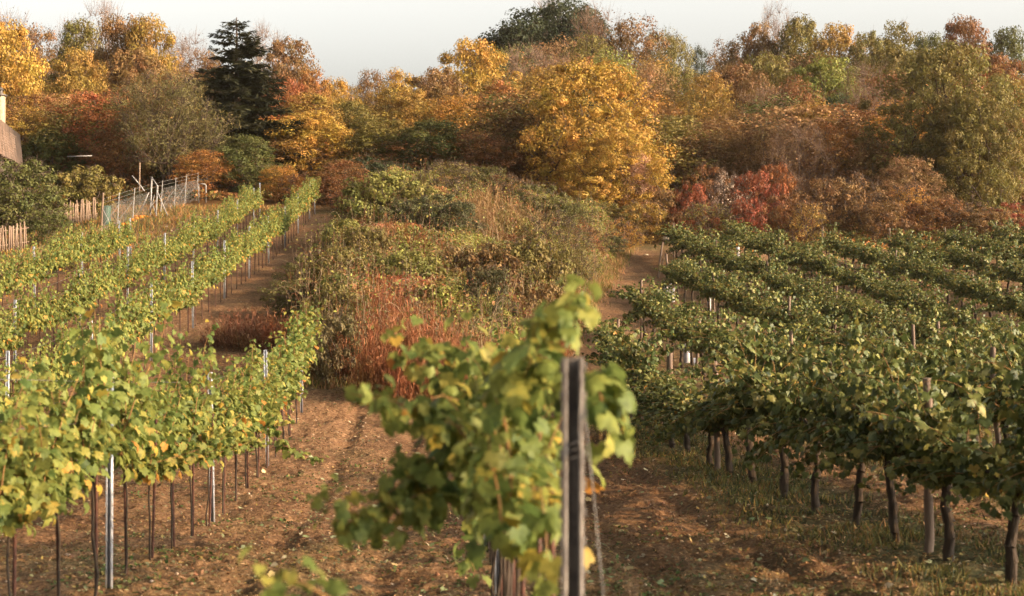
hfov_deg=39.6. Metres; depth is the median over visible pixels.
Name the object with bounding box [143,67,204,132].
autumn tree
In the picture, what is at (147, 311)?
grapevine
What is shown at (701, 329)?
old grapevine
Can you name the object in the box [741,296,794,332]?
old grapevine
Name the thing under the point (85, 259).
grapevine
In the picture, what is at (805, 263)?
old grapevine
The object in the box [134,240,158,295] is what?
grapevine
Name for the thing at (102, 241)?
grapevine
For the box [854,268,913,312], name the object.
old grapevine
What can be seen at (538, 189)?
shrub
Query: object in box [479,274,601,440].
vine cane
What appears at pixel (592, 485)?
stay wire
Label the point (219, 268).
grapevine
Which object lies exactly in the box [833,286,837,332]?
wooden post
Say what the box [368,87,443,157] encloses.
autumn tree
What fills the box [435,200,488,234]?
shrub
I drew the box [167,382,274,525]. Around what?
grapevine
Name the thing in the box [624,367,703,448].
old grapevine
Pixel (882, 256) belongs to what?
old grapevine
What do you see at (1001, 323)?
old grapevine
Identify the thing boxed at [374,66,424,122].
autumn tree
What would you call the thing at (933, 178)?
autumn tree
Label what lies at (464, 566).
vine cane
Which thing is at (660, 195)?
shrub
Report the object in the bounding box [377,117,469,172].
autumn tree
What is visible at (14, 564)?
vine stake
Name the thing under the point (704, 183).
shrub
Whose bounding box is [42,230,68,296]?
grapevine
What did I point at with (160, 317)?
grapevine
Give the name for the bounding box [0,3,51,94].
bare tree
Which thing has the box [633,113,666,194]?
autumn tree
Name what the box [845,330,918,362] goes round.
old grapevine
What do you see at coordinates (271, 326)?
dry weed
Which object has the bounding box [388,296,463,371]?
dry weed
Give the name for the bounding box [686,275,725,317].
old grapevine
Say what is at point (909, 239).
old grapevine
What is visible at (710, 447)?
old grapevine
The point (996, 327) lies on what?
old grapevine
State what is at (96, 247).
grapevine
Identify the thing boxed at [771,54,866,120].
autumn tree
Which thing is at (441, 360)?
dry weed
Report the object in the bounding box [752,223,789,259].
old grapevine
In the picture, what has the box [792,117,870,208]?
autumn tree
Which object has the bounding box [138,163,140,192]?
garden pole
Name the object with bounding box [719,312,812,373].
old grapevine
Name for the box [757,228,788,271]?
old grapevine
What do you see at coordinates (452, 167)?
shrub
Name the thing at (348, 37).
sky
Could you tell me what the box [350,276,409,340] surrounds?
dry weed
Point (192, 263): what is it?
steel post
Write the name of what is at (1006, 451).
old grapevine
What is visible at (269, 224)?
grapevine
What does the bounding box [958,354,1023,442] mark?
old grapevine
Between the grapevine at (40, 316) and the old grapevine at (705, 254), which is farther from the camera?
the old grapevine at (705, 254)
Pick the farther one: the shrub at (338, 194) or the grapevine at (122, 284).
the shrub at (338, 194)
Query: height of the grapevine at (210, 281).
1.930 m
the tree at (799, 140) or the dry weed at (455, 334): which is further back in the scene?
the tree at (799, 140)
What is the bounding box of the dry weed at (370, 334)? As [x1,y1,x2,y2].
[321,303,394,382]
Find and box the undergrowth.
[290,165,627,372]
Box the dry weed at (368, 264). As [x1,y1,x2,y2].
[344,263,394,291]
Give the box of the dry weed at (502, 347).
[483,330,545,358]
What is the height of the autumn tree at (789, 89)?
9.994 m
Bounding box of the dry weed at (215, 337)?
[197,308,255,348]
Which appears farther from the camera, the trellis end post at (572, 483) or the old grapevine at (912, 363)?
the old grapevine at (912, 363)
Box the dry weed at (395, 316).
[364,298,417,374]
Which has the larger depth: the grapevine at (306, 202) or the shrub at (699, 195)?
the shrub at (699, 195)
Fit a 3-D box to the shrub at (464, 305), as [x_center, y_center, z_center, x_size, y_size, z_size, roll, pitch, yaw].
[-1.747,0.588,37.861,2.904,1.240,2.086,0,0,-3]
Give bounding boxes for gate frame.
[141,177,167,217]
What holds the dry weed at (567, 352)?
on the ground at (636, 271)
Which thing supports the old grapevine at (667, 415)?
on the ground at (636, 271)
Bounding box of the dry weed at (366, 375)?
[343,325,406,404]
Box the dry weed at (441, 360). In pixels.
[401,317,468,400]
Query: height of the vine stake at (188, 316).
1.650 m
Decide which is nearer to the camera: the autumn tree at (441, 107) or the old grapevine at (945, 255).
the old grapevine at (945, 255)
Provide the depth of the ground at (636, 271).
18.42 m
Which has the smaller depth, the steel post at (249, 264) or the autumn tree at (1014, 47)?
the steel post at (249, 264)
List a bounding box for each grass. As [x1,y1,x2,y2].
[0,202,278,270]
[299,235,638,395]
[553,389,1023,595]
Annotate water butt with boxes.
[103,206,111,224]
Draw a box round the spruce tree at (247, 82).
[145,17,324,186]
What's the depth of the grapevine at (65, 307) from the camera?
37.14 m
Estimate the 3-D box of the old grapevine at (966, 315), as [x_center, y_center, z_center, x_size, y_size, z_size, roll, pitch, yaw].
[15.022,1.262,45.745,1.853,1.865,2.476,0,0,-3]
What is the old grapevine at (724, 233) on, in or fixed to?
on the ground at (636, 271)
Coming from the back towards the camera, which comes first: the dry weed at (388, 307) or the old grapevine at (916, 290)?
the old grapevine at (916, 290)
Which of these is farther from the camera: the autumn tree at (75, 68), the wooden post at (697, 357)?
the autumn tree at (75, 68)
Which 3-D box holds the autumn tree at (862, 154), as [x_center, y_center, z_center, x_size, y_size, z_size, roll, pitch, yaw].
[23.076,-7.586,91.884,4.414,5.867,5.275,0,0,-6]
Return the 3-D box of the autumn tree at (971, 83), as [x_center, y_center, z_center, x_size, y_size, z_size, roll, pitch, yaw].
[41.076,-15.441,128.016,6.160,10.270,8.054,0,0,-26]
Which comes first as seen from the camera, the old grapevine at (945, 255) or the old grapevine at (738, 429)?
the old grapevine at (738, 429)
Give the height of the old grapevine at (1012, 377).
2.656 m
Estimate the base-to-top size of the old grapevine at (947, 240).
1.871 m
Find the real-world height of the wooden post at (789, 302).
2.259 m
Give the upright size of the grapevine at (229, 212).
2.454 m
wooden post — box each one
[640,280,642,337]
[657,242,663,276]
[667,352,672,421]
[694,313,700,375]
[711,361,720,470]
[712,273,715,321]
[788,296,790,319]
[789,331,792,361]
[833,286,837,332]
[911,324,915,396]
[922,378,934,552]
[990,347,1001,443]
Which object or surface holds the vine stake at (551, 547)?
on the ground at (636, 271)
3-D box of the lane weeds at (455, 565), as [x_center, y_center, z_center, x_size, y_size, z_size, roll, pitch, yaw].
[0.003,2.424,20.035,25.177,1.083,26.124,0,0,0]
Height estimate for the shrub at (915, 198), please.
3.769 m
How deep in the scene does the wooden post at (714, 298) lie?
51.83 m
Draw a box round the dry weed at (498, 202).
[466,182,526,240]
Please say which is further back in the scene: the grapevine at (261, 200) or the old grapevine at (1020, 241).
the grapevine at (261, 200)
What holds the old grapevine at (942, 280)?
on the ground at (636, 271)
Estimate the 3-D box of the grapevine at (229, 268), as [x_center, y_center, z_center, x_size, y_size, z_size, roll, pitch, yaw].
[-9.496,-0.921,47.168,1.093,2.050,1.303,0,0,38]
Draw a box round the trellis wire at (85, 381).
[0,330,294,382]
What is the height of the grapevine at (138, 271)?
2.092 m
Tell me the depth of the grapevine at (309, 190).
74.98 m
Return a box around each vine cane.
[265,412,329,466]
[305,473,408,549]
[313,467,475,550]
[337,393,506,546]
[344,374,524,464]
[347,383,520,466]
[367,467,479,541]
[372,457,463,512]
[380,329,508,418]
[380,372,478,453]
[388,432,460,478]
[392,315,467,412]
[418,341,491,400]
[444,311,488,393]
[453,514,491,589]
[469,333,520,388]
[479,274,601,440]
[480,290,591,410]
[490,276,600,414]
[504,467,561,595]
[521,362,635,466]
[554,397,634,440]
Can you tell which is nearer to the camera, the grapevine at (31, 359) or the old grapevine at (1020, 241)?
the grapevine at (31, 359)
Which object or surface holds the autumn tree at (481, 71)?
on the ground at (636, 271)
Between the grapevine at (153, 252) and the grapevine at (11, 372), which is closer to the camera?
the grapevine at (11, 372)
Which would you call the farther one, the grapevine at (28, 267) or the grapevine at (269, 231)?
the grapevine at (269, 231)
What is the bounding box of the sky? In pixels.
[0,0,1023,99]
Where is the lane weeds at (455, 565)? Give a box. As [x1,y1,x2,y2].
[11,387,1023,595]
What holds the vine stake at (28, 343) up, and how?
on the ground at (636, 271)
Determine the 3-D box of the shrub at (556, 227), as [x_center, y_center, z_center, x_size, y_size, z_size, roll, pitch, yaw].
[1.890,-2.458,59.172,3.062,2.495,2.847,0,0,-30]
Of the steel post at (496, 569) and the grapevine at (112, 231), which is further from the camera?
the grapevine at (112, 231)
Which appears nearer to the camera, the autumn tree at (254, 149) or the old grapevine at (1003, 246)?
the old grapevine at (1003, 246)
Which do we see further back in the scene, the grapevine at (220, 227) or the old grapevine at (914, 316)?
the grapevine at (220, 227)
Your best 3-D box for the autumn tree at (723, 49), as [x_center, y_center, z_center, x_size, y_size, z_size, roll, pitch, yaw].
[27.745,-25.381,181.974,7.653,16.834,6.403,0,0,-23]
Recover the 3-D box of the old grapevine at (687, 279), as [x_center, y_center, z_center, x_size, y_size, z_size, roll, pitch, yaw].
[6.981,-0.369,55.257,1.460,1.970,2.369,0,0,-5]
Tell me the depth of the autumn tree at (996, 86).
91.50 m
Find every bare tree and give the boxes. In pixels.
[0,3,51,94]
[47,14,98,93]
[78,0,123,77]
[158,25,207,76]
[239,18,289,106]
[497,35,558,102]
[528,50,576,78]
[533,0,567,34]
[563,0,638,76]
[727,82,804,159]
[761,0,792,80]
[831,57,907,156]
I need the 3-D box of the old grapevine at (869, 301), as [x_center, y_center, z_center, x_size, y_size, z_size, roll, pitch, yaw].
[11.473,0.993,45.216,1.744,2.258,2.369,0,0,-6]
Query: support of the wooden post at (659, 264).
on the ground at (636, 271)
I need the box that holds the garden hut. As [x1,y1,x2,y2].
[0,87,22,219]
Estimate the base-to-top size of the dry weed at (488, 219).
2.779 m
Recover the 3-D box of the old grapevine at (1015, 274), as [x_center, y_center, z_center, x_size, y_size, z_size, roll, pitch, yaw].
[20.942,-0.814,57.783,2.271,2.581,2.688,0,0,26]
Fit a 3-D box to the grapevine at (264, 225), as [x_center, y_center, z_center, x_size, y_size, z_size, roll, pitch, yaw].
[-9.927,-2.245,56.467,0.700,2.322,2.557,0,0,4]
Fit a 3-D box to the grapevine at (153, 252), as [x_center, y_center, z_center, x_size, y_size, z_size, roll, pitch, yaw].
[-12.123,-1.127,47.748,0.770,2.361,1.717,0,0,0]
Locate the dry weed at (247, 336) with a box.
[217,304,281,352]
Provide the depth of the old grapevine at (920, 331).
41.03 m
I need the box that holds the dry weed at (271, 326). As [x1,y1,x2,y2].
[250,309,293,347]
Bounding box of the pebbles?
[0,244,1022,595]
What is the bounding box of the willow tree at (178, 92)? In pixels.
[103,65,240,191]
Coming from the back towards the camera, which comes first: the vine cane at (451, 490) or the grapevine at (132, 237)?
the grapevine at (132, 237)
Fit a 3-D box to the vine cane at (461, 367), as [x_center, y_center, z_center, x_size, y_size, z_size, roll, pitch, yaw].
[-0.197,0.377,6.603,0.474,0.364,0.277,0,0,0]
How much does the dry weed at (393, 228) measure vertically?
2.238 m
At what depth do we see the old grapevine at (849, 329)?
36.37 m
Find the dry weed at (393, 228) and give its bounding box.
[365,213,426,250]
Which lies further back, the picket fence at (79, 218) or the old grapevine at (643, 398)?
the picket fence at (79, 218)
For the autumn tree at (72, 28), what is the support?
on the ground at (636, 271)
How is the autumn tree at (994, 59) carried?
on the ground at (636, 271)
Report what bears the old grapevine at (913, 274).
on the ground at (636, 271)
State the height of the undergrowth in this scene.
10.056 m
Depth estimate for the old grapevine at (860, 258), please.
66.14 m
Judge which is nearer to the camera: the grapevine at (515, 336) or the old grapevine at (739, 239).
the grapevine at (515, 336)
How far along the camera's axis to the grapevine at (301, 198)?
69.40 m
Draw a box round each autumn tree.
[0,16,50,134]
[6,90,74,163]
[6,104,65,182]
[10,22,72,94]
[15,127,90,186]
[43,46,121,136]
[47,16,106,99]
[47,87,141,179]
[73,13,161,97]
[78,117,162,191]
[96,46,177,126]
[116,12,184,98]
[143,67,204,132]
[166,148,246,194]
[178,45,225,96]
[203,133,284,192]
[250,119,304,175]
[255,165,307,199]
[258,76,324,138]
[263,35,320,118]
[264,110,359,180]
[278,92,353,174]
[289,67,333,124]
[317,76,361,126]
[317,159,368,199]
[323,97,386,166]
[328,117,435,181]
[338,83,370,117]
[350,86,408,156]
[356,67,386,109]
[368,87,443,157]
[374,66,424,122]
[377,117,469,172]
[398,63,474,149]
[404,71,433,118]
[411,91,495,152]
[426,130,524,179]
[428,36,524,108]
[460,26,537,93]
[461,77,522,131]
[463,15,566,90]
[469,114,561,184]
[489,3,585,68]
[503,128,583,193]
[514,54,679,202]
[517,63,569,125]
[528,0,611,55]
[558,7,619,59]
[558,29,611,66]
[558,129,675,216]
[589,42,651,103]
[600,12,673,85]
[612,152,656,223]
[622,61,680,118]
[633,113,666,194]
[638,25,682,91]
[642,64,717,117]
[652,115,725,194]
[653,31,699,94]
[673,67,746,142]
[677,115,751,194]
[685,42,712,104]
[699,59,776,124]
[703,34,748,92]
[715,125,806,203]
[716,20,785,96]
[737,51,800,116]
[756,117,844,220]
[766,74,832,135]
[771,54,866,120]
[772,12,829,95]
[779,98,844,193]
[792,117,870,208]
[803,21,867,100]
[821,91,861,192]
[830,137,902,213]
[843,30,896,93]
[851,40,923,105]
[853,33,1023,216]
[853,66,917,171]
[872,155,955,226]
[873,19,935,90]
[903,89,1023,222]
[909,30,949,94]
[930,13,993,100]
[948,72,989,127]
[953,52,1023,92]
[985,25,1023,80]
[988,78,1023,112]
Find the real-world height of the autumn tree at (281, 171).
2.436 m
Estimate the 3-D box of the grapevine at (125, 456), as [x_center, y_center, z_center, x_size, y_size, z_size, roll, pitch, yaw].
[-3.638,1.486,13.183,0.728,2.500,1.936,0,0,-3]
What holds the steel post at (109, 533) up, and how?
on the ground at (636, 271)
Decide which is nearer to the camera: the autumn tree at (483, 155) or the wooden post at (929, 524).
the wooden post at (929, 524)
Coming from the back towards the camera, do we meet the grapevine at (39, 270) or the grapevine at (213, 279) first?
the grapevine at (39, 270)
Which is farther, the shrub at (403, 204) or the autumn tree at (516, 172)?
the autumn tree at (516, 172)
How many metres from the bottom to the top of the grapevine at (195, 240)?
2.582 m
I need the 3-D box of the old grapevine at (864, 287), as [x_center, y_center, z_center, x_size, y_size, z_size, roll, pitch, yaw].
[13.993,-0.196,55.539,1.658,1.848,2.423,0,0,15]
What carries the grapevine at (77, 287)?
on the ground at (636, 271)
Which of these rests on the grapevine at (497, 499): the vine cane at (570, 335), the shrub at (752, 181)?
the vine cane at (570, 335)
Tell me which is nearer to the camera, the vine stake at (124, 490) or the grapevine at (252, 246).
the vine stake at (124, 490)
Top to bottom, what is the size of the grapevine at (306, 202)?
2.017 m
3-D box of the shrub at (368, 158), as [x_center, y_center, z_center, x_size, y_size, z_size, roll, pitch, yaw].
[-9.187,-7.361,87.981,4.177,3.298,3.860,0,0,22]
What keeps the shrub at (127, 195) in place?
on the ground at (636, 271)
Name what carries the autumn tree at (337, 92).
on the ground at (636, 271)
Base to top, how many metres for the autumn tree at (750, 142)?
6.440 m
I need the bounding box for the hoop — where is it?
[198,183,206,202]
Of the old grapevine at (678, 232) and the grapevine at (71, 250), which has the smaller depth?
the grapevine at (71, 250)
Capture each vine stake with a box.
[12,467,16,595]
[27,312,29,361]
[54,437,60,595]
[94,475,97,595]
[123,473,127,574]
[151,419,157,557]
[172,424,174,548]
[188,283,188,332]
[192,417,193,535]
[208,414,213,526]
[223,415,226,514]
[246,449,248,487]
[258,405,260,476]
[289,409,290,434]
[499,580,502,595]
[512,559,514,595]
[520,570,524,595]
[535,538,541,583]
[548,484,554,595]
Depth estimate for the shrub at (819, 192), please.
83.51 m
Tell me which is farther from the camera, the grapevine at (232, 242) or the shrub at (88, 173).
the shrub at (88, 173)
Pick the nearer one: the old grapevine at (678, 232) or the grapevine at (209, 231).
the grapevine at (209, 231)
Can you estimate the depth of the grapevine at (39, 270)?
44.77 m
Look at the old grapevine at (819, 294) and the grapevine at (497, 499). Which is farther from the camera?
the old grapevine at (819, 294)
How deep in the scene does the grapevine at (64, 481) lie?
11.03 m
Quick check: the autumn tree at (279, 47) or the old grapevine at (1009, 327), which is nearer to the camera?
the old grapevine at (1009, 327)
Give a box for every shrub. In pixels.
[0,155,73,232]
[0,171,43,235]
[7,193,73,224]
[22,171,113,212]
[26,209,72,243]
[60,165,125,211]
[111,190,147,204]
[161,179,203,195]
[208,178,252,195]
[225,163,291,198]
[257,279,312,317]
[271,254,330,291]
[274,172,320,201]
[299,280,367,330]
[303,245,369,288]
[304,307,373,388]
[304,326,342,375]
[311,177,345,203]
[311,216,368,249]
[322,191,350,211]
[332,181,392,221]
[338,223,395,272]
[339,151,390,192]
[341,168,440,224]
[363,159,413,174]
[368,249,455,285]
[377,197,438,231]
[383,182,455,226]
[390,188,475,228]
[405,300,492,330]
[408,244,488,284]
[414,159,480,196]
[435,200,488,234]
[443,164,522,199]
[456,240,531,292]
[458,262,521,342]
[478,171,542,201]
[481,234,576,306]
[504,280,583,342]
[505,181,583,226]
[518,209,595,258]
[524,241,592,284]
[535,200,598,229]
[553,225,614,251]
[569,251,602,281]
[591,201,641,226]
[595,235,628,252]
[602,216,647,247]
[616,199,667,243]
[641,185,688,238]
[666,181,721,234]
[670,200,740,242]
[680,161,736,223]
[704,169,753,227]
[717,196,768,241]
[724,168,780,229]
[745,190,819,241]
[754,158,797,222]
[786,199,829,245]
[794,171,872,234]
[832,166,895,233]
[858,200,917,240]
[881,183,941,234]
[898,194,979,239]
[925,200,1011,236]
[961,209,1022,242]
[985,201,1023,234]
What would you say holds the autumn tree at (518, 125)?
on the ground at (636, 271)
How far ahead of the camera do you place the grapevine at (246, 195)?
69.83 m
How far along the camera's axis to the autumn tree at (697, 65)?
207.46 m
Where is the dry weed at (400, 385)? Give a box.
[364,312,448,401]
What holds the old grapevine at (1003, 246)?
on the ground at (636, 271)
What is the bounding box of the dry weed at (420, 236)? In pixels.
[397,226,457,256]
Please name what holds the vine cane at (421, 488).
attached to the grapevine at (497, 499)
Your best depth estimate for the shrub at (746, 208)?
80.58 m
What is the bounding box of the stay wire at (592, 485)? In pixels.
[584,400,603,595]
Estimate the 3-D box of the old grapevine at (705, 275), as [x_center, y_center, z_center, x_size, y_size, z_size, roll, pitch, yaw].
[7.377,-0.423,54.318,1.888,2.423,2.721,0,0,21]
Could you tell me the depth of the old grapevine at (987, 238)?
68.37 m
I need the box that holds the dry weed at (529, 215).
[497,198,554,243]
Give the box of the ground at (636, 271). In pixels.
[0,173,1023,595]
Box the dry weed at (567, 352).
[520,316,575,358]
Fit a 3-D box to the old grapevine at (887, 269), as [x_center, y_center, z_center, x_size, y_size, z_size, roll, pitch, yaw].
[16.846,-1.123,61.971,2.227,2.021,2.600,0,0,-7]
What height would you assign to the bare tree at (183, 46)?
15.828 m
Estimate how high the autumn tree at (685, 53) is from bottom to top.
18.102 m
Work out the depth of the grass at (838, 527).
17.24 m
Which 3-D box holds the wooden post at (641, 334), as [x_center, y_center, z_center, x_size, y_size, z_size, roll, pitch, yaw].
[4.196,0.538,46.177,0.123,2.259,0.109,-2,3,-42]
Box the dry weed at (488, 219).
[456,187,503,240]
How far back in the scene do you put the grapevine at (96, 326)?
29.73 m
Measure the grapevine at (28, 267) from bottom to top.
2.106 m
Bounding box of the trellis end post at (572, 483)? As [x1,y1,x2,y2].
[559,357,585,595]
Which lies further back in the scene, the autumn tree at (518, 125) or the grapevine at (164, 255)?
the autumn tree at (518, 125)
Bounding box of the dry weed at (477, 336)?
[423,319,509,347]
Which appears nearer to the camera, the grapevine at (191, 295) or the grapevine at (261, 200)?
the grapevine at (191, 295)
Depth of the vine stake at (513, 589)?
9.37 m
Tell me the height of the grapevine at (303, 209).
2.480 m
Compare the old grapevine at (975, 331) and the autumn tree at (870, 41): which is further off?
the autumn tree at (870, 41)
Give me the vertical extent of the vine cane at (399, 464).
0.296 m
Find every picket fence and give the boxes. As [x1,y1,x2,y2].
[0,221,28,251]
[63,197,97,222]
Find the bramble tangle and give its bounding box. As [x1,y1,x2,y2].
[258,158,648,352]
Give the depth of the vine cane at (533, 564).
5.20 m
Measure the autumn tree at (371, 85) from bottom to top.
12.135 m
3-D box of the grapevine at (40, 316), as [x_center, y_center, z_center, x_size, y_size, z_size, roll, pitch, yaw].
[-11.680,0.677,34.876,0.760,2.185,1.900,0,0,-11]
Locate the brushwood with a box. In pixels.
[17,177,1023,251]
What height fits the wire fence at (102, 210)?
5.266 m
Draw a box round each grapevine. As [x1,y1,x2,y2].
[0,245,29,290]
[0,250,17,326]
[0,269,5,300]
[0,305,19,356]
[0,354,33,417]
[0,357,84,595]
[0,357,115,595]
[0,363,10,412]
[1,298,26,383]
[1,300,181,595]
[10,274,42,361]
[12,248,38,288]
[14,344,63,404]
[21,334,70,397]
[22,282,53,346]
[26,248,57,305]
[31,232,71,273]
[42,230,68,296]
[43,286,74,353]
[48,313,88,390]
[54,281,87,331]
[60,222,79,289]
[63,259,101,328]
[65,223,87,276]
[68,333,94,381]
[74,268,102,327]
[75,312,120,362]
[77,323,161,575]
[79,232,97,272]
[80,259,111,325]
[85,219,108,278]
[90,248,123,300]
[92,226,116,257]
[101,225,117,256]
[101,257,138,311]
[101,310,124,368]
[104,282,139,358]
[106,219,124,250]
[112,219,133,256]
[115,250,138,303]
[116,288,152,359]
[119,244,145,292]
[119,359,213,560]
[122,215,136,245]
[124,285,160,368]
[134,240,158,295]
[138,229,161,290]
[140,273,170,348]
[141,234,176,267]
[142,369,231,548]
[147,259,177,336]
[152,270,199,343]
[154,234,171,266]
[161,319,232,536]
[162,235,178,280]
[167,257,190,314]
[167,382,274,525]
[169,233,189,275]
[170,221,190,264]
[176,219,200,270]
[177,265,201,331]
[180,255,207,315]
[181,210,200,255]
[187,209,211,244]
[189,242,224,288]
[197,214,208,246]
[199,209,222,254]
[200,240,229,295]
[201,355,251,514]
[205,213,224,245]
[205,253,224,310]
[210,211,227,244]
[214,199,227,247]
[214,368,271,500]
[216,248,235,302]
[218,243,237,274]
[221,229,242,292]
[222,196,236,242]
[223,207,235,239]
[224,194,239,221]
[224,327,319,438]
[226,344,275,488]
[227,227,244,288]
[229,363,298,477]
[233,198,247,221]
[233,199,241,224]
[235,227,256,281]
[237,233,250,280]
[238,185,254,223]
[239,184,254,229]
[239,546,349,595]
[241,225,259,257]
[243,183,258,220]
[245,185,260,222]
[245,220,261,273]
[248,339,307,456]
[249,221,271,265]
[252,212,272,258]
[255,188,261,209]
[255,307,323,423]
[258,187,264,219]
[258,357,290,467]
[261,211,275,264]
[263,209,276,240]
[267,206,278,236]
[269,202,284,256]
[278,212,290,247]
[279,205,293,243]
[282,194,295,243]
[283,206,290,247]
[283,302,325,367]
[283,344,313,435]
[287,195,296,221]
[289,197,300,236]
[290,185,309,229]
[290,190,305,228]
[298,191,310,226]
[299,184,306,217]
[302,177,320,202]
[302,181,312,224]
[304,180,311,204]
[306,175,320,214]
[310,176,320,211]
[412,379,604,595]
[439,372,494,584]
[452,340,558,595]
[460,326,518,564]
[464,342,561,595]
[464,351,496,595]
[472,329,561,595]
[496,351,501,595]
[573,316,667,366]
[584,341,646,419]
[601,324,699,423]
[604,275,674,340]
[618,363,706,452]
[620,281,692,346]
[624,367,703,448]
[626,362,705,429]
[634,295,685,350]
[641,291,713,360]
[642,384,773,464]
[647,344,781,474]
[651,258,690,287]
[651,303,721,369]
[652,221,691,258]
[653,311,691,368]
[654,220,690,261]
[656,259,698,297]
[657,311,829,483]
[658,254,707,302]
[664,311,734,381]
[666,230,708,258]
[672,235,709,256]
[673,264,703,308]
[676,226,717,271]
[679,306,737,379]
[680,255,728,310]
[683,319,761,362]
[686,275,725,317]
[687,316,781,359]
[689,243,724,269]
[693,228,744,278]
[694,243,742,275]
[695,338,858,497]
[696,264,746,321]
[697,271,754,321]
[706,276,761,332]
[710,251,746,272]
[711,249,757,277]
[715,220,752,249]
[719,275,764,323]
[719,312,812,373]
[722,219,755,245]
[724,248,771,290]
[729,225,761,252]
[730,228,769,250]
[730,280,796,327]
[731,347,892,513]
[735,317,835,384]
[737,252,772,285]
[740,233,772,262]
[741,250,798,298]
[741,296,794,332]
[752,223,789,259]
[754,261,788,301]
[754,288,824,328]
[756,326,816,380]
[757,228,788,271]
[759,267,805,301]
[760,261,813,307]
[763,237,803,275]
[769,291,835,337]
[770,301,943,526]
[774,338,831,400]
[777,237,805,278]
[779,274,831,308]
[780,240,823,284]
[780,320,977,541]
[785,242,835,278]
[789,269,851,312]
[789,333,924,394]
[792,236,845,292]
[792,315,864,365]
[793,305,844,341]
[793,367,1016,561]
[794,342,860,385]
[802,248,854,296]
[803,283,848,331]
[809,232,844,257]
[812,220,856,254]
[815,321,883,354]
[819,289,875,328]
[822,262,860,295]
[830,237,865,268]
[832,258,886,298]
[832,289,891,324]
[834,237,882,271]
[841,323,890,352]
[841,342,979,460]
[842,294,909,336]
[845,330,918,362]
[847,242,884,268]
[848,236,895,272]
[849,271,888,298]
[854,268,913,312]
[855,297,919,337]
[863,281,917,314]
[867,321,940,369]
[869,245,901,277]
[871,301,952,343]
[874,250,917,280]
[876,267,934,316]
[877,229,914,248]
[878,364,1014,426]
[884,328,957,379]
[885,246,936,282]
[886,228,930,258]
[888,303,943,347]
[889,277,949,336]
[892,249,943,288]
[893,375,1023,585]
[897,238,924,258]
[904,233,958,264]
[905,285,963,326]
[906,319,984,354]
[907,252,952,292]
[907,314,1023,441]
[909,239,960,265]
[913,262,970,306]
[913,341,962,386]
[922,326,981,351]
[926,323,1023,372]
[931,229,970,247]
[931,299,993,338]
[932,240,985,270]
[933,314,1023,437]
[937,246,984,276]
[939,222,977,245]
[939,274,988,311]
[943,316,1017,358]
[944,271,1014,320]
[946,269,996,319]
[946,308,1013,337]
[955,360,1023,521]
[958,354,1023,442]
[959,243,1009,279]
[960,315,1022,341]
[961,234,1002,253]
[964,233,990,249]
[967,334,1022,434]
[968,255,1018,281]
[969,233,1014,267]
[973,327,1023,346]
[974,318,1023,336]
[977,280,1023,326]
[982,219,1022,239]
[983,255,1023,291]
[987,216,1023,247]
[988,234,1023,261]
[996,324,1023,341]
[997,246,1023,297]
[997,326,1023,345]
[1002,222,1023,246]
[1002,268,1023,291]
[1002,385,1023,405]
[1004,239,1023,265]
[1004,291,1023,321]
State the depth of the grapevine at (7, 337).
31.74 m
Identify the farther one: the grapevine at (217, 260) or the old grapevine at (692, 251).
the old grapevine at (692, 251)
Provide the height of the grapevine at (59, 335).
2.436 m
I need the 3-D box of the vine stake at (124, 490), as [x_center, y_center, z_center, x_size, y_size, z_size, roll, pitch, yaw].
[-3.623,2.001,13.329,0.030,1.650,0.030,-1,1,0]
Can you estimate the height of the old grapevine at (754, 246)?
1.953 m
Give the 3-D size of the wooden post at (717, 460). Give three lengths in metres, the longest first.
2.093 x 0.160 x 0.142 m
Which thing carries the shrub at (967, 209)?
on the ground at (636, 271)
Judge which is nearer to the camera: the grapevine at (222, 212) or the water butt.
the grapevine at (222, 212)
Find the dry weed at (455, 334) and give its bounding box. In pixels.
[435,322,478,382]
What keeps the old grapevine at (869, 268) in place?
on the ground at (636, 271)
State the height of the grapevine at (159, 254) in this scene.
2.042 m
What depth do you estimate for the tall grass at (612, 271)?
62.69 m
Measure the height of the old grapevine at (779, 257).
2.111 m
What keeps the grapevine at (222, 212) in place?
on the ground at (636, 271)
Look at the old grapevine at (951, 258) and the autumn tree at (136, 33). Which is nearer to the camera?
the old grapevine at (951, 258)
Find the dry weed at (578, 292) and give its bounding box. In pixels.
[550,285,593,308]
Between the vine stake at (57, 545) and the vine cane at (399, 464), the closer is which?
the vine cane at (399, 464)
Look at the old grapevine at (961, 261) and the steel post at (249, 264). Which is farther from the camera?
the old grapevine at (961, 261)
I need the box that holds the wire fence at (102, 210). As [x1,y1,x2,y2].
[100,171,219,230]
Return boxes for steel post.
[5,351,9,396]
[13,300,16,381]
[33,247,35,306]
[105,386,113,588]
[126,247,128,305]
[150,284,152,360]
[164,233,165,279]
[191,261,193,327]
[207,372,214,521]
[223,240,225,298]
[248,226,250,278]
[263,350,268,465]
[297,193,298,232]
[300,325,302,412]
[495,549,498,595]
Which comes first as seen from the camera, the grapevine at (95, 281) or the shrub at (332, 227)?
the grapevine at (95, 281)
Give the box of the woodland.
[0,32,1023,209]
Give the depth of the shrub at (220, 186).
89.38 m
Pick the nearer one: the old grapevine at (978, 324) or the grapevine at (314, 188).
the old grapevine at (978, 324)
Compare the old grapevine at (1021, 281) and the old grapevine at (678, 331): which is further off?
the old grapevine at (1021, 281)
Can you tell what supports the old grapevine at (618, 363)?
on the ground at (636, 271)
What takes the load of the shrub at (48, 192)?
on the ground at (636, 271)

